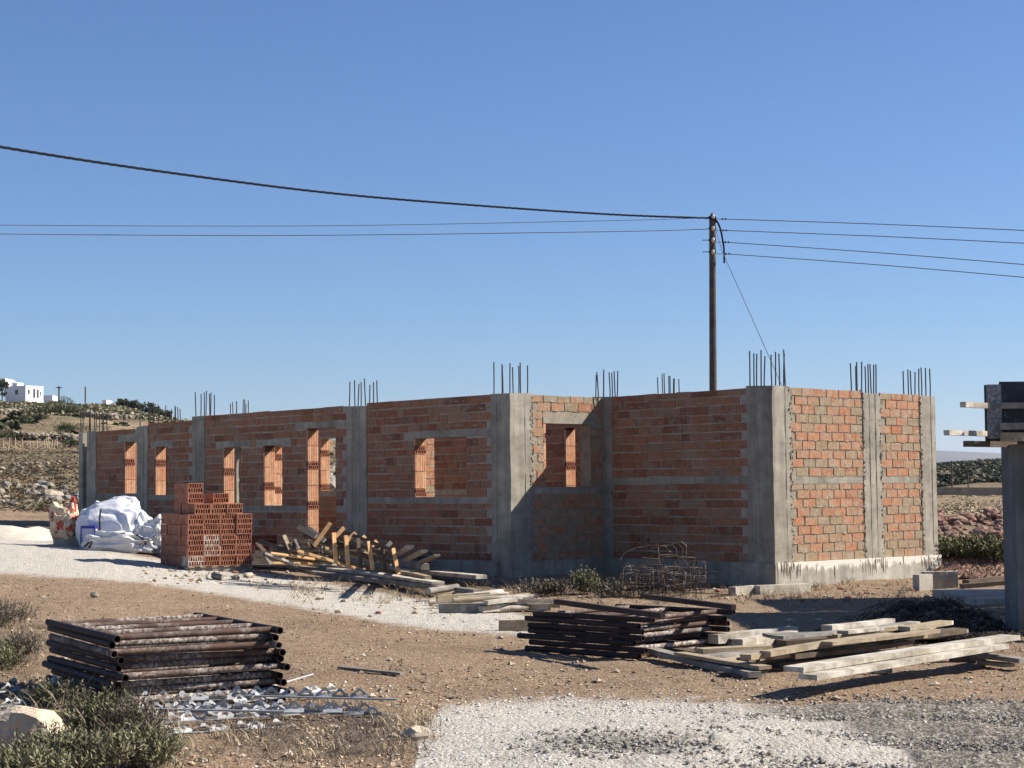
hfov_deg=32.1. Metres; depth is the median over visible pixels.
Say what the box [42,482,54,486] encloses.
boulder
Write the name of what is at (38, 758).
heath shrub
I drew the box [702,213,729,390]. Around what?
utility pole
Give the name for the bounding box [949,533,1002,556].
green bush
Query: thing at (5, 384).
tree
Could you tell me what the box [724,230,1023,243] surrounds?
power line
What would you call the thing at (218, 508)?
hollow brick
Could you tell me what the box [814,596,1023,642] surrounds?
soil heap
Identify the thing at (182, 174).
aerial cable
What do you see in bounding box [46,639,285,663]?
scaffold frame
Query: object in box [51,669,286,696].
scaffold frame
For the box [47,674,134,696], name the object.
perforated metal strip
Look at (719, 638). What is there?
timber plank
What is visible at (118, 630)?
scaffold frame
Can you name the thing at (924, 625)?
timber plank
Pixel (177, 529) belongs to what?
hollow brick
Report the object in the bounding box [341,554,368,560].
batten
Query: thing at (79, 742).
heath shrub
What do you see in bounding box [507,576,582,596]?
dry shrub
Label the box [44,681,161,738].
heath shrub
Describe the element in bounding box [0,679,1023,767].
gravel
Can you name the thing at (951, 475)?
utility pole
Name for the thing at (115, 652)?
scaffold frame
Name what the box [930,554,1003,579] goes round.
rubble
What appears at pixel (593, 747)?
gravel
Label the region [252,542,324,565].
wooden pallet
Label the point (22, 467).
dry stone wall
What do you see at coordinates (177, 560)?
hollow brick
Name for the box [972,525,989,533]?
broken rock
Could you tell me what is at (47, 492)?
boulder
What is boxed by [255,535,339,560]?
wooden pallet
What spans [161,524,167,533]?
hollow brick
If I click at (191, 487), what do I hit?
hollow brick
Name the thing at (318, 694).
perforated metal strip
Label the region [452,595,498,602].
timber post
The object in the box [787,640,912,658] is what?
timber plank
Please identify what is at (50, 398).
white building
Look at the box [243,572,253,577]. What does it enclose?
loose stone
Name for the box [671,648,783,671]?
timber plank
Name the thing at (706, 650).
timber plank
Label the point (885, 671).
timber block
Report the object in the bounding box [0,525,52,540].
sand heap
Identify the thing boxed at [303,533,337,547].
batten
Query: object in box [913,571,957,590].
concrete kerb block
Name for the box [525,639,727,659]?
scaffold frame
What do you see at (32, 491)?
boulder
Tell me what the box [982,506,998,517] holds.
broken rock
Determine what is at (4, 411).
dry stone wall
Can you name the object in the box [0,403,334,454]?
hill scrub
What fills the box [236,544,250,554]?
hollow brick
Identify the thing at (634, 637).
scaffold frame
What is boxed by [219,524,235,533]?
hollow brick
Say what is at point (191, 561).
hollow brick
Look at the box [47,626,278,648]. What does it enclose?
scaffold frame
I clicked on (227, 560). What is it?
hollow brick
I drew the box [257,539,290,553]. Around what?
batten
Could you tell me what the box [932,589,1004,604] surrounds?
concrete slab
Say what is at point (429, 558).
timber beam
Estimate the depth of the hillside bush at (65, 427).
147.23 m
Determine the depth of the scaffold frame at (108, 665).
13.05 m
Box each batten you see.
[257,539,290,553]
[263,553,315,574]
[265,552,298,565]
[271,552,314,560]
[272,549,319,552]
[273,562,312,564]
[285,557,331,562]
[297,525,316,538]
[297,549,355,568]
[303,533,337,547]
[303,548,345,560]
[307,526,326,542]
[318,553,364,569]
[320,562,355,567]
[326,538,356,549]
[328,549,364,553]
[337,546,377,561]
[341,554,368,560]
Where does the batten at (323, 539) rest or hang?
on the wooden pallet at (296, 546)
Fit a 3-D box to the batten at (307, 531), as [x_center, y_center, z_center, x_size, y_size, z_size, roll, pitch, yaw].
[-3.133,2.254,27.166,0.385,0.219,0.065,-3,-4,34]
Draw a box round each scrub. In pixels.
[0,400,191,421]
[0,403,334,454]
[0,422,335,512]
[936,458,1001,486]
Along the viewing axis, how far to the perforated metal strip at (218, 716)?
11.94 m
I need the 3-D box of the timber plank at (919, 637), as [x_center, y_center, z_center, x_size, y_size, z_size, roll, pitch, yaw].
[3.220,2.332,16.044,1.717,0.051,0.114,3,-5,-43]
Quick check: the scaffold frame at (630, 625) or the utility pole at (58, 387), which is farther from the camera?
the utility pole at (58, 387)
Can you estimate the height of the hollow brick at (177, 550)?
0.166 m
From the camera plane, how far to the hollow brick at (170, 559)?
29.73 m
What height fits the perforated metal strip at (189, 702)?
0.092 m
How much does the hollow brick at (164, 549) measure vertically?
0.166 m
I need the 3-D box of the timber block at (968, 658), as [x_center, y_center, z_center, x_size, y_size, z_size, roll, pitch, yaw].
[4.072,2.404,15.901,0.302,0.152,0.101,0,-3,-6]
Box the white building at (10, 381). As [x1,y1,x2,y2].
[1,378,23,385]
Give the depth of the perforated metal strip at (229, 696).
12.80 m
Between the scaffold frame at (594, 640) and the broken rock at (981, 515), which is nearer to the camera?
the scaffold frame at (594, 640)
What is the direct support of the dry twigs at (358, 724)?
on the ground at (168, 595)
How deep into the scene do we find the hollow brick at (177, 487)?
29.88 m
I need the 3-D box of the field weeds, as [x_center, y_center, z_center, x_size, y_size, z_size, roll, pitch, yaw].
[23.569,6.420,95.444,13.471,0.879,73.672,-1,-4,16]
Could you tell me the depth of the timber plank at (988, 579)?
26.84 m
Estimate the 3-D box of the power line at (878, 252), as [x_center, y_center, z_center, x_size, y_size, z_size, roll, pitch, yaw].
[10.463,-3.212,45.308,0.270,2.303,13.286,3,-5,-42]
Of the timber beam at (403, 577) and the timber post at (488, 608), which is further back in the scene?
the timber beam at (403, 577)
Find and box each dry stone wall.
[0,407,36,414]
[0,465,41,472]
[7,460,77,466]
[12,431,78,441]
[84,410,133,419]
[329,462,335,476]
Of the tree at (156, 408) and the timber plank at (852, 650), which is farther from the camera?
the tree at (156, 408)
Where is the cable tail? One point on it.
(721, 238)
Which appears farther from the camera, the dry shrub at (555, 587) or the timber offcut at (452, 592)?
the dry shrub at (555, 587)
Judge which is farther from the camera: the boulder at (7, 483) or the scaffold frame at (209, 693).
the boulder at (7, 483)
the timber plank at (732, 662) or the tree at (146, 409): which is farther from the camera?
the tree at (146, 409)
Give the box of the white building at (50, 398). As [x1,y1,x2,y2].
[43,395,57,400]
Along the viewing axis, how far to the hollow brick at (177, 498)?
29.85 m
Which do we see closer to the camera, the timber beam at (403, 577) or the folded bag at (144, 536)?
the timber beam at (403, 577)
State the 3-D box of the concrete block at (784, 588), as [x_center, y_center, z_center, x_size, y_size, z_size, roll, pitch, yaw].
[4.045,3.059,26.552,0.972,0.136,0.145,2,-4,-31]
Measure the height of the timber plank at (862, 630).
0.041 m
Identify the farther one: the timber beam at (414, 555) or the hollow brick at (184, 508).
the hollow brick at (184, 508)
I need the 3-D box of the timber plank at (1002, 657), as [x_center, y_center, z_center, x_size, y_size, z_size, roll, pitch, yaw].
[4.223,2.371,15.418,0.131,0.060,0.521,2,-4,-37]
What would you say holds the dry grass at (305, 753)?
on the ground at (168, 595)
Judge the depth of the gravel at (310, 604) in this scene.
23.92 m
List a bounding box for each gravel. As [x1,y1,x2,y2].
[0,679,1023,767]
[8,541,521,632]
[416,692,905,767]
[500,692,1023,767]
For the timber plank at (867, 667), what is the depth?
14.23 m
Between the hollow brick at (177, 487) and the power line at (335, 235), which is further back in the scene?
the power line at (335, 235)
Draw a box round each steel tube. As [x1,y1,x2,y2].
[554,599,664,618]
[640,593,735,609]
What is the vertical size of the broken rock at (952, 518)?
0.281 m
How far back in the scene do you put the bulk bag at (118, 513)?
32.63 m
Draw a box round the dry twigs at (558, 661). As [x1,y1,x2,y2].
[3,603,1022,700]
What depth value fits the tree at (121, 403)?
399.74 m
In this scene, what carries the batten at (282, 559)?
on the batten at (306, 570)
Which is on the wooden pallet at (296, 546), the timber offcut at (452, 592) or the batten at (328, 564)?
the batten at (328, 564)
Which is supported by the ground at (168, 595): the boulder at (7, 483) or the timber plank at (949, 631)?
the boulder at (7, 483)
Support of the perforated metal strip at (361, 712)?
on the ground at (168, 595)
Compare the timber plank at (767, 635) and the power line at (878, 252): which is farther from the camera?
the power line at (878, 252)
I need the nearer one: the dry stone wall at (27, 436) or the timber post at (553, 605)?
the timber post at (553, 605)
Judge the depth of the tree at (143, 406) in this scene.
400.22 m
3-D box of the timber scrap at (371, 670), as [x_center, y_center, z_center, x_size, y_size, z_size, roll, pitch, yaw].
[-1.206,2.444,15.167,0.055,0.024,0.852,3,-5,-43]
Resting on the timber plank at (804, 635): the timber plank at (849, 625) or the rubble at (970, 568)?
the timber plank at (849, 625)
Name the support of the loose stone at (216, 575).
on the ground at (168, 595)
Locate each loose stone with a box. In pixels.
[90,592,98,597]
[211,571,223,579]
[231,575,240,579]
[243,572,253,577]
[400,725,430,740]
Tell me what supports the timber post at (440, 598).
on the timber post
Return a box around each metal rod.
[143,708,284,712]
[234,695,397,700]
[264,673,313,687]
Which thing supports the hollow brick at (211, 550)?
on the hollow brick at (212, 560)
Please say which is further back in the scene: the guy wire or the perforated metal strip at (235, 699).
the guy wire
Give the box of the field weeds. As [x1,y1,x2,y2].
[937,494,1002,514]
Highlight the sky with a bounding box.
[0,0,1023,452]
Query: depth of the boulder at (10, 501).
47.25 m
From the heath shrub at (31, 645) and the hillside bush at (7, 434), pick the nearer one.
the heath shrub at (31, 645)
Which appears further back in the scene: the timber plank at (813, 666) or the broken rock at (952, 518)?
the broken rock at (952, 518)
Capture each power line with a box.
[16,229,704,235]
[17,217,707,225]
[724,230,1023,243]
[726,242,1023,264]
[728,219,1023,230]
[730,254,1023,277]
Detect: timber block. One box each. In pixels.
[870,668,891,672]
[949,655,985,661]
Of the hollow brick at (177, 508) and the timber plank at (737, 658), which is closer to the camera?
the timber plank at (737, 658)
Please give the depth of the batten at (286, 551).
27.05 m
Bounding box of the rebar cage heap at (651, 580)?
[618,542,730,598]
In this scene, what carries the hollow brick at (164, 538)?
on the hollow brick at (164, 549)
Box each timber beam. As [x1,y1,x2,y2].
[306,570,481,592]
[326,568,443,583]
[377,555,428,569]
[382,566,486,578]
[396,545,413,555]
[399,570,430,578]
[403,550,427,560]
[417,554,439,563]
[429,567,455,571]
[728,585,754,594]
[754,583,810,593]
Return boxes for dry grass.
[0,618,449,767]
[253,569,889,604]
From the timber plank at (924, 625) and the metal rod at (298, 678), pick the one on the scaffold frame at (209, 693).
the metal rod at (298, 678)
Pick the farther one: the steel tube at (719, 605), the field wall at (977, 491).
the field wall at (977, 491)
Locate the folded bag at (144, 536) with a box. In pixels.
[81,511,162,552]
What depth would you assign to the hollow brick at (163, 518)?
30.06 m
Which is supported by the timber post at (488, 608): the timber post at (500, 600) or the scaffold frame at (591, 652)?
the timber post at (500, 600)
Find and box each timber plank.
[647,648,761,677]
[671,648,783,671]
[674,652,771,669]
[694,644,772,654]
[705,650,760,657]
[708,626,797,643]
[732,630,797,645]
[736,657,757,661]
[740,649,814,659]
[753,640,914,663]
[758,642,862,652]
[760,632,891,656]
[762,632,822,637]
[765,638,912,659]
[767,647,907,667]
[771,622,915,639]
[775,632,955,645]
[783,634,1019,672]
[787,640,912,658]
[798,643,1008,679]
[815,635,927,649]
[821,618,894,630]
[821,629,940,645]
[827,626,897,637]
[837,621,919,633]
[876,628,966,643]
[898,620,951,630]
[959,580,1003,587]
[962,575,1003,583]
[970,652,1023,662]
[977,660,1014,666]
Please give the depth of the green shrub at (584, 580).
26.07 m
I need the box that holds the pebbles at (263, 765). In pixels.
[0,579,1023,767]
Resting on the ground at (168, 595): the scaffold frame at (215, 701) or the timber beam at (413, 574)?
the scaffold frame at (215, 701)
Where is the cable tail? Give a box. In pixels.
[708,217,724,262]
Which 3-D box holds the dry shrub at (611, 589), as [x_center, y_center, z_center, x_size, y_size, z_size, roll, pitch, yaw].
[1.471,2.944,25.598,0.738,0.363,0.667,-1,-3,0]
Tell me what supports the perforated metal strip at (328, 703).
on the ground at (168, 595)
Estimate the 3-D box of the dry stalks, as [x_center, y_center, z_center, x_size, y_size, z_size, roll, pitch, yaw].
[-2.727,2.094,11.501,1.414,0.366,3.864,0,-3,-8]
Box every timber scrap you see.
[337,666,404,674]
[710,594,736,596]
[716,672,741,676]
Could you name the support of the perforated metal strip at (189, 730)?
on the ground at (168, 595)
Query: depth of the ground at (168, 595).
14.84 m
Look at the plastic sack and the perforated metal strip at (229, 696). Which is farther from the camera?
the plastic sack
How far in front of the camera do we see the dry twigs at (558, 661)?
15.26 m
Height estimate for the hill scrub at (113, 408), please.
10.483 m
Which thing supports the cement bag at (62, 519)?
on the concrete block at (72, 542)
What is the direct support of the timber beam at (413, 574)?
on the timber beam at (403, 577)
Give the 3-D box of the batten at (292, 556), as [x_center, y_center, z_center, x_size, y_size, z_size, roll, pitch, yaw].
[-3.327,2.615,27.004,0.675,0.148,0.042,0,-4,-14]
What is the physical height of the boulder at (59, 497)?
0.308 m
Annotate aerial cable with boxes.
[0,145,707,218]
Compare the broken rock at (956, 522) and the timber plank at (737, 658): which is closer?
the timber plank at (737, 658)
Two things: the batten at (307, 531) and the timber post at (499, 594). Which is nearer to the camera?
the timber post at (499, 594)
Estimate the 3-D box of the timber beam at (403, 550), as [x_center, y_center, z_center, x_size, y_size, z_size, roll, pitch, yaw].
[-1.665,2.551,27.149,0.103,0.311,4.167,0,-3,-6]
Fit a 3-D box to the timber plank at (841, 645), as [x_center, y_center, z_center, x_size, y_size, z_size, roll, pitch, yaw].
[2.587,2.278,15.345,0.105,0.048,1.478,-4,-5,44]
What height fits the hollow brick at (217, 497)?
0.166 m
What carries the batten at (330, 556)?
on the wooden pallet at (296, 546)
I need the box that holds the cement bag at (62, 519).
[47,496,78,539]
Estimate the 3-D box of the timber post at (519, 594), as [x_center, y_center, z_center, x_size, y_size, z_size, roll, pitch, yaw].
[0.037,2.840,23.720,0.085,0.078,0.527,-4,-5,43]
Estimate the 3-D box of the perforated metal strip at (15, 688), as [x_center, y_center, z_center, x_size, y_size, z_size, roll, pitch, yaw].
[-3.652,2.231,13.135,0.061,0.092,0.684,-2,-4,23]
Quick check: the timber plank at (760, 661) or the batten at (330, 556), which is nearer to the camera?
the timber plank at (760, 661)
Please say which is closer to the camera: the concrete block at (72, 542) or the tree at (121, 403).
the concrete block at (72, 542)
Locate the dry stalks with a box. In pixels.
[4,666,195,767]
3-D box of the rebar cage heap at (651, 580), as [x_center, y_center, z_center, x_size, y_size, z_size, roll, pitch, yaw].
[2.326,2.722,25.824,1.636,0.876,0.950,-1,-3,0]
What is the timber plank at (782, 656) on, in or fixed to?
on the timber plank at (852, 650)
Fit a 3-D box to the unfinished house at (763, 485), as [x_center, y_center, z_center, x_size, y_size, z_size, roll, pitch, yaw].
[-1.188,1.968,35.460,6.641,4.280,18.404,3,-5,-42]
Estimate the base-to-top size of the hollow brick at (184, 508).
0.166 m
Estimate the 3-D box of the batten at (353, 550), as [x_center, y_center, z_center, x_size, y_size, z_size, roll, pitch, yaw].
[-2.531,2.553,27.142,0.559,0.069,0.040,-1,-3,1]
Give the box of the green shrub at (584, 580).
[564,565,600,594]
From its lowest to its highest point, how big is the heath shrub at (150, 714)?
0.374 m
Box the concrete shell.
[943,381,1023,635]
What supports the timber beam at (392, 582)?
on the ground at (168, 595)
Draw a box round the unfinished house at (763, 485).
[79,350,941,585]
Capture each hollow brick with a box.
[161,514,166,523]
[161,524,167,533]
[161,534,172,544]
[161,544,167,554]
[161,555,167,564]
[167,514,173,523]
[168,524,179,534]
[168,555,176,565]
[174,483,180,492]
[174,504,181,513]
[174,514,180,523]
[174,524,181,534]
[174,535,180,544]
[174,556,180,565]
[175,494,180,503]
[175,545,183,555]
[181,483,202,492]
[181,493,203,503]
[181,514,203,524]
[181,525,203,534]
[181,535,203,545]
[181,545,203,555]
[181,556,203,566]
[182,504,187,513]
[188,504,210,513]
[198,524,218,534]
[200,545,219,555]
[204,493,206,502]
[204,514,219,523]
[204,535,219,544]
[204,555,219,565]
[207,493,228,502]
[211,504,226,513]
[216,555,235,565]
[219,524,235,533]
[219,534,235,544]
[220,514,235,523]
[220,545,235,554]
[221,503,242,513]
[236,513,251,523]
[236,524,251,533]
[236,534,251,544]
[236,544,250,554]
[236,555,251,564]
[250,545,269,554]
[251,535,262,544]
[263,534,276,543]
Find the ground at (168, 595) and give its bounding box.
[0,413,1023,767]
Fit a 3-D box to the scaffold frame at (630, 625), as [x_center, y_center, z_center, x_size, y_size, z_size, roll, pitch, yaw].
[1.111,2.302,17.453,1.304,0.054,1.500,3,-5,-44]
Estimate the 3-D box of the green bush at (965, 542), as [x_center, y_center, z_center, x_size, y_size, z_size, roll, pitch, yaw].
[8.007,2.813,30.967,1.621,0.612,0.984,1,-4,-25]
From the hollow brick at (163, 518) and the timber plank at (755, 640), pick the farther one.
the hollow brick at (163, 518)
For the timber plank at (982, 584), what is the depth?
25.82 m
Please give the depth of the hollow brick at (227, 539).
29.52 m
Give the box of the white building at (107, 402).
[102,400,115,404]
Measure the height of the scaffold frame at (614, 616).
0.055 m
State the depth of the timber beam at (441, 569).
29.09 m
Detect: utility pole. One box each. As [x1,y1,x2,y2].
[56,386,61,399]
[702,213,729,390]
[946,461,952,486]
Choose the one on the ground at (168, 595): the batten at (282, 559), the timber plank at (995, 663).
the timber plank at (995, 663)
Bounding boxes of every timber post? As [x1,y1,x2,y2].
[426,584,459,594]
[428,599,452,604]
[436,592,489,601]
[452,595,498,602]
[457,593,507,597]
[473,589,503,592]
[478,603,509,612]
[483,597,522,604]
[494,604,528,611]
[498,594,533,598]
[502,593,529,595]
[506,599,553,603]
[521,603,559,607]
[528,603,550,609]
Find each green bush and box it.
[936,529,1003,557]
[938,531,971,555]
[938,534,970,557]
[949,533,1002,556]
[958,536,1003,561]
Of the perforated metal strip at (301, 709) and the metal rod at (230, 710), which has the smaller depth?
the metal rod at (230, 710)
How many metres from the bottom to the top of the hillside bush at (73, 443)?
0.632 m
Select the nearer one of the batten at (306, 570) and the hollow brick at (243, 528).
the batten at (306, 570)
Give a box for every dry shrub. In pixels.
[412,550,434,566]
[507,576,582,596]
[589,576,637,597]
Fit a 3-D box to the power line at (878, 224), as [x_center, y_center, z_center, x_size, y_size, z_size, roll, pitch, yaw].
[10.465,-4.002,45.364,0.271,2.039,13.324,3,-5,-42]
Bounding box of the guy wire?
[715,228,781,385]
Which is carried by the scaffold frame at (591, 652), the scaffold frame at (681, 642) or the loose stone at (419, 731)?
the scaffold frame at (681, 642)
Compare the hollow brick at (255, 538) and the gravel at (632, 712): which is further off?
the hollow brick at (255, 538)
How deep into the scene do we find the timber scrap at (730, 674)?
14.69 m
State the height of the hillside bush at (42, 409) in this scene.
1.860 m
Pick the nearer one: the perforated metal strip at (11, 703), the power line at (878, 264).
the perforated metal strip at (11, 703)
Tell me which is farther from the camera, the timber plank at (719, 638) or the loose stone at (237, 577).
the loose stone at (237, 577)
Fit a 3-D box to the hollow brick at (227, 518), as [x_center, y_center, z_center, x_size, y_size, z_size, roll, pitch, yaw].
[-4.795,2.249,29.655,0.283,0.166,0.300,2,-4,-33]
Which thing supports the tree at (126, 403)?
on the ground at (168, 595)
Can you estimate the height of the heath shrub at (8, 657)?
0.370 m
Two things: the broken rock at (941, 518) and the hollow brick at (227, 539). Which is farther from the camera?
the broken rock at (941, 518)
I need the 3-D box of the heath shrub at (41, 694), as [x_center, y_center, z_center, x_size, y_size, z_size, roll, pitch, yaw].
[-3.204,2.186,12.475,0.436,0.283,0.399,-1,-3,0]
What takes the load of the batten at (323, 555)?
on the batten at (330, 556)
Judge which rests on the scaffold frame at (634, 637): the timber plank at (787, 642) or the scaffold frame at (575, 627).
the scaffold frame at (575, 627)
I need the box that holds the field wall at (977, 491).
[937,487,1001,495]
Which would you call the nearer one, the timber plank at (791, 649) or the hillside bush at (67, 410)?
the timber plank at (791, 649)
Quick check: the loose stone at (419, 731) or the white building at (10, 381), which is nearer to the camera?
the loose stone at (419, 731)
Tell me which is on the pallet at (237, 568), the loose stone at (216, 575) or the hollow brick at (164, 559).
the hollow brick at (164, 559)
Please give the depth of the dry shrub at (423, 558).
30.73 m
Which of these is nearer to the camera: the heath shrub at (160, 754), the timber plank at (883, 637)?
the heath shrub at (160, 754)
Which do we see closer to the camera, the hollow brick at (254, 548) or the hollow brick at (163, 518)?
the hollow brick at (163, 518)
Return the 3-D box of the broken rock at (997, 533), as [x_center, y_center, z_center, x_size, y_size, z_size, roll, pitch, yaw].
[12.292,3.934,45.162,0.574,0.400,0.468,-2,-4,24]
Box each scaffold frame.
[42,660,282,689]
[45,612,282,642]
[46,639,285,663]
[46,675,289,702]
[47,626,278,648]
[47,655,289,681]
[47,681,285,706]
[48,633,281,657]
[49,647,283,671]
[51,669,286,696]
[517,629,715,646]
[524,612,726,628]
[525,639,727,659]
[527,620,729,634]
[527,621,729,640]
[529,637,731,652]
[532,604,735,622]
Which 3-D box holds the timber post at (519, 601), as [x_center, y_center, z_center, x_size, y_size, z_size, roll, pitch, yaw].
[0.225,2.797,22.899,0.672,0.076,0.078,1,-4,-19]
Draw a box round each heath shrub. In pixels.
[0,594,40,626]
[0,637,34,671]
[0,732,105,767]
[1,628,47,661]
[1,714,165,767]
[21,676,82,708]
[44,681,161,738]
[90,693,181,739]
[110,718,191,767]
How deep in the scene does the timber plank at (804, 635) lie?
16.02 m
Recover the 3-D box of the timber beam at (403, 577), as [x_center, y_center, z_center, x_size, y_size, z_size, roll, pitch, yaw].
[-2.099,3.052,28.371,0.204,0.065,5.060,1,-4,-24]
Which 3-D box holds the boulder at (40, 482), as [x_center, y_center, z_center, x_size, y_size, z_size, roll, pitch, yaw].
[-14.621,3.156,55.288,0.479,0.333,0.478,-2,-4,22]
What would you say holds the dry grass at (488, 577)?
on the ground at (168, 595)
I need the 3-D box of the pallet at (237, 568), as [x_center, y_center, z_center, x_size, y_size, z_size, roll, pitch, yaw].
[-5.151,3.097,29.916,1.180,0.105,1.280,2,-4,-32]
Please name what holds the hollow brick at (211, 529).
on the hollow brick at (211, 539)
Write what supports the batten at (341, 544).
on the wooden pallet at (296, 546)
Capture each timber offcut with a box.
[428,590,457,599]
[439,603,487,612]
[499,619,547,630]
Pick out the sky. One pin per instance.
(900, 112)
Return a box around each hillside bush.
[0,430,18,438]
[19,413,51,419]
[21,401,72,412]
[45,395,75,404]
[49,404,92,413]
[53,420,88,432]
[58,439,78,446]
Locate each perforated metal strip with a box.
[0,679,45,692]
[0,696,35,706]
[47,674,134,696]
[119,700,233,708]
[124,689,277,700]
[139,699,289,713]
[156,705,299,723]
[162,719,296,733]
[174,702,355,712]
[204,703,396,715]
[215,685,367,697]
[220,699,385,713]
[233,683,342,702]
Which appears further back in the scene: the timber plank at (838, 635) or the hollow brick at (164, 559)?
the hollow brick at (164, 559)
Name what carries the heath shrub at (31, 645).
on the ground at (168, 595)
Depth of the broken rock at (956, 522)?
52.85 m
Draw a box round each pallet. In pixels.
[166,565,251,571]
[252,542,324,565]
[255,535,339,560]
[312,522,399,574]
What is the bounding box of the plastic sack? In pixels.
[80,526,97,548]
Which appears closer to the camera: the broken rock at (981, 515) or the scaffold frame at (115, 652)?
the scaffold frame at (115, 652)
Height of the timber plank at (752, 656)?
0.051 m
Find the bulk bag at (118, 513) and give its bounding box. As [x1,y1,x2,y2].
[75,496,143,546]
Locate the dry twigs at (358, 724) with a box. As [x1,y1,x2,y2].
[0,623,446,767]
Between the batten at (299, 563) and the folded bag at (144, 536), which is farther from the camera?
the folded bag at (144, 536)
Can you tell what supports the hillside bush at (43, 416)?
on the ground at (168, 595)
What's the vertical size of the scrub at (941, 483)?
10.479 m
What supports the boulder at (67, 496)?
on the ground at (168, 595)
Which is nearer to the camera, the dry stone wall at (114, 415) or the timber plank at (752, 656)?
the timber plank at (752, 656)
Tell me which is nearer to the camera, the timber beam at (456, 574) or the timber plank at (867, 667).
the timber plank at (867, 667)
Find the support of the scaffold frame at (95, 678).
on the scaffold frame at (216, 684)
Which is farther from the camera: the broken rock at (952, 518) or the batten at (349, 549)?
the broken rock at (952, 518)
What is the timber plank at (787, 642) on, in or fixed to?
on the ground at (168, 595)
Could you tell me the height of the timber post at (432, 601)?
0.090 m
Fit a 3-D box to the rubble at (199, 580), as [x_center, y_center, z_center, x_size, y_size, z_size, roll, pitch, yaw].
[-0.255,2.951,26.024,12.658,0.430,8.676,-2,-4,21]
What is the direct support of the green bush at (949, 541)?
on the ground at (168, 595)
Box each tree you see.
[0,379,9,400]
[116,399,125,405]
[123,398,132,408]
[128,399,138,408]
[135,402,147,412]
[144,402,152,413]
[149,404,159,413]
[157,409,166,416]
[166,410,172,416]
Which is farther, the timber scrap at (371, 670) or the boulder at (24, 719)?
the timber scrap at (371, 670)
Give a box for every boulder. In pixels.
[0,705,64,752]
[1,481,11,486]
[6,500,17,505]
[27,483,38,488]
[28,489,40,496]
[35,485,47,492]
[36,480,45,484]
[36,489,63,499]
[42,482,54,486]
[44,495,62,502]
[61,494,71,498]
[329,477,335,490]
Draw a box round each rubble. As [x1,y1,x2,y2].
[141,566,937,618]
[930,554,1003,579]
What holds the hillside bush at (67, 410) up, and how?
on the ground at (168, 595)
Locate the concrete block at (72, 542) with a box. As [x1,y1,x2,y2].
[53,536,79,546]
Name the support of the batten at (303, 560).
on the wooden pallet at (265, 560)
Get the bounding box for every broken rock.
[937,514,944,522]
[948,515,967,521]
[951,520,961,525]
[961,512,976,520]
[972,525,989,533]
[977,513,985,519]
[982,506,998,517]
[985,531,1002,538]
[990,513,999,518]
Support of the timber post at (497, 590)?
on the timber post
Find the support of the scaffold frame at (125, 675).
on the scaffold frame at (95, 678)
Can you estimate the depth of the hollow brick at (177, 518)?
29.53 m
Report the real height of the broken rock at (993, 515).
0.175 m
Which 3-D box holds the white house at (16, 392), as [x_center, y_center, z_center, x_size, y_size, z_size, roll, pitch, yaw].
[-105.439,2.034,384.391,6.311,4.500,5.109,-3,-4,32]
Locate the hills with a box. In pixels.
[936,450,1000,462]
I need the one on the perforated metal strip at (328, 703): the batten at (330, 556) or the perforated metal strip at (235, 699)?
the perforated metal strip at (235, 699)
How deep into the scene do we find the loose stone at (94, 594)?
23.35 m
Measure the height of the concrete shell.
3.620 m
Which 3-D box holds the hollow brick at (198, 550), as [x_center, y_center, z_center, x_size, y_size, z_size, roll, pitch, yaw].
[-5.271,2.750,29.316,0.283,0.166,0.300,2,-4,-31]
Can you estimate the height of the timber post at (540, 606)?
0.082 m
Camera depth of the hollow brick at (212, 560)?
29.34 m
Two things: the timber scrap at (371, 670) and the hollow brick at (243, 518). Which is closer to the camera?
the timber scrap at (371, 670)
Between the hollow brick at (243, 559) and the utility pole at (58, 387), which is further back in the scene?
the utility pole at (58, 387)
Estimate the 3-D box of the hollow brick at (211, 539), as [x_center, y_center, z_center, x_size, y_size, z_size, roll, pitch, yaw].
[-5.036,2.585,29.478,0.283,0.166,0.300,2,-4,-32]
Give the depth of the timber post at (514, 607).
22.78 m
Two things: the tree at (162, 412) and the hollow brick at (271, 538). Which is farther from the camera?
the tree at (162, 412)
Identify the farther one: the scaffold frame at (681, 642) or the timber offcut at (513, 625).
the timber offcut at (513, 625)
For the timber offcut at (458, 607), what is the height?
0.121 m
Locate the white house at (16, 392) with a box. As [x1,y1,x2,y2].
[5,383,43,402]
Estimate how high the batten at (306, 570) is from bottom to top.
0.337 m
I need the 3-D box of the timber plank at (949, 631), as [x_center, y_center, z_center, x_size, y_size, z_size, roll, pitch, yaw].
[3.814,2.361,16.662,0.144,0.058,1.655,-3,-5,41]

